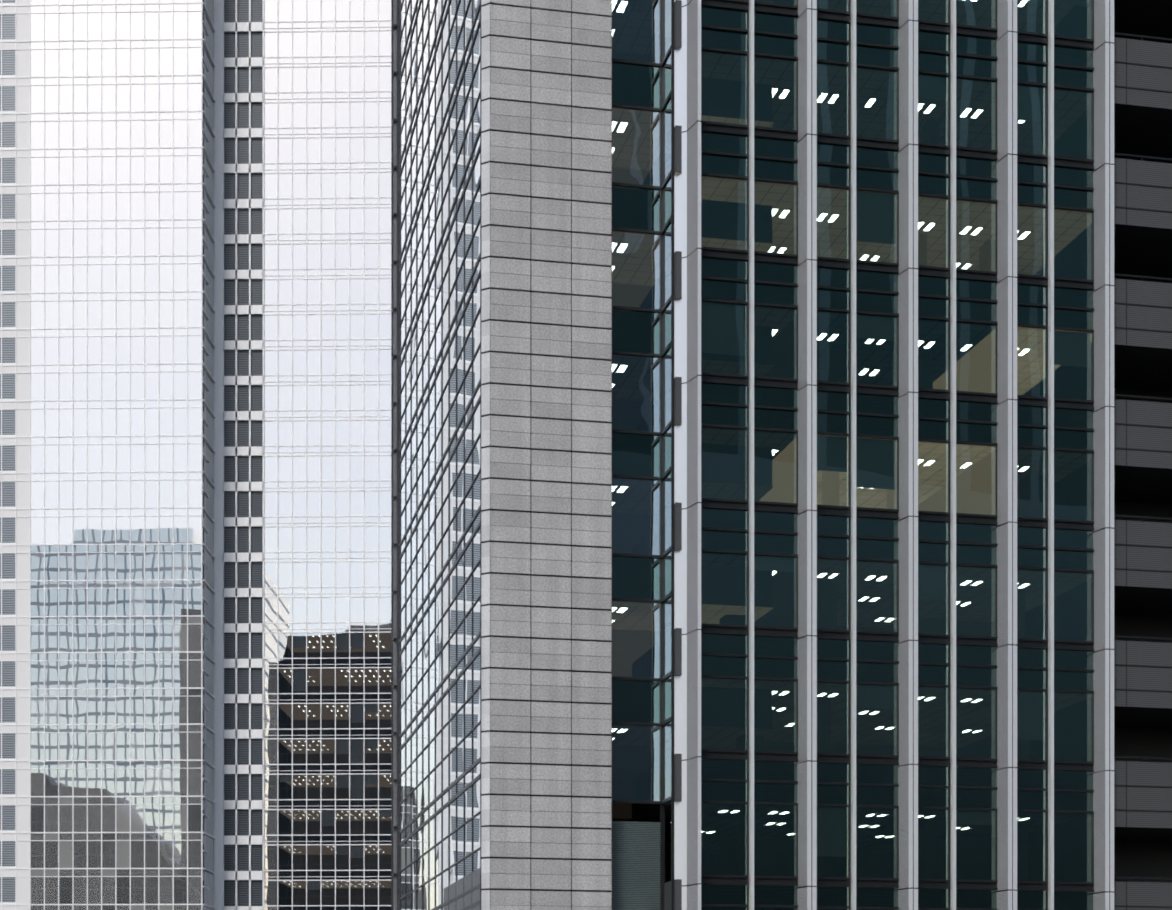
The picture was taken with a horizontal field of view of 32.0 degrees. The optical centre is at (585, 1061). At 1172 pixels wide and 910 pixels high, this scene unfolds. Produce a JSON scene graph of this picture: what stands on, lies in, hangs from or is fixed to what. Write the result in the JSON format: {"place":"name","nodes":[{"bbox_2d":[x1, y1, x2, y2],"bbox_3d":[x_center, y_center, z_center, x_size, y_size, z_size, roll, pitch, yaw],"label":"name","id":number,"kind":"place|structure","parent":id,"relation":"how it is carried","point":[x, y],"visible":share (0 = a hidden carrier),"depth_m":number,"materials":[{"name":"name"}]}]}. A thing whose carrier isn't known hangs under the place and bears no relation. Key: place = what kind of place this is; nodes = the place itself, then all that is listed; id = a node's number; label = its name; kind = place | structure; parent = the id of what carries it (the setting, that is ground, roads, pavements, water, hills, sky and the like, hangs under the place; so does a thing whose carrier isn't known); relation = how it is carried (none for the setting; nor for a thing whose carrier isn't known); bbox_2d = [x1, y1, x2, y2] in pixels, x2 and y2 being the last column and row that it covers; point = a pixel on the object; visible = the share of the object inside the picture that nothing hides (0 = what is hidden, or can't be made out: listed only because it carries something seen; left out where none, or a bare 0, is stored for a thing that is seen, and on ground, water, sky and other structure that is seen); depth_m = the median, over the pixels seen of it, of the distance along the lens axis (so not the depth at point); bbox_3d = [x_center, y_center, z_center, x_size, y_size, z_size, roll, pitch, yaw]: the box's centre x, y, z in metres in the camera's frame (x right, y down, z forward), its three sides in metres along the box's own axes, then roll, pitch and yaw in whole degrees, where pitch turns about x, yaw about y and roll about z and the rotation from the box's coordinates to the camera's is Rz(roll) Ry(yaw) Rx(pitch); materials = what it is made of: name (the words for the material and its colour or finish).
{"place":"outdoors","nodes":[
{"label":"outdoors","id":0,"kind":"place"},
{"label":"street ground","id":1,"kind":"structure","parent":0,"visible":0},
{"bbox_2d":[0,0,390,909],"bbox_3d":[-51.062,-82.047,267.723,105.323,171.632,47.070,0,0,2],"label":"skyscraper","id":2,"kind":"structure","parent":1,"relation":"on","point":[194,454],"depth_m":244.72,"materials":[{"name":"white glass"}]},
{"bbox_2d":[391,0,611,909],"bbox_3d":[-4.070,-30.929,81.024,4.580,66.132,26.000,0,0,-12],"label":"office building","id":3,"kind":"structure","parent":1,"relation":"on","point":[501,454],"depth_m":68.63,"materials":[{"name":"grey"}]},
{"bbox_2d":[612,0,1171,909],"bbox_3d":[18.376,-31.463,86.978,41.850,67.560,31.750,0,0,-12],"label":"office building","id":4,"kind":"structure","parent":1,"relation":"on","point":[890,454],"depth_m":69.88,"materials":[{"name":"teal"}]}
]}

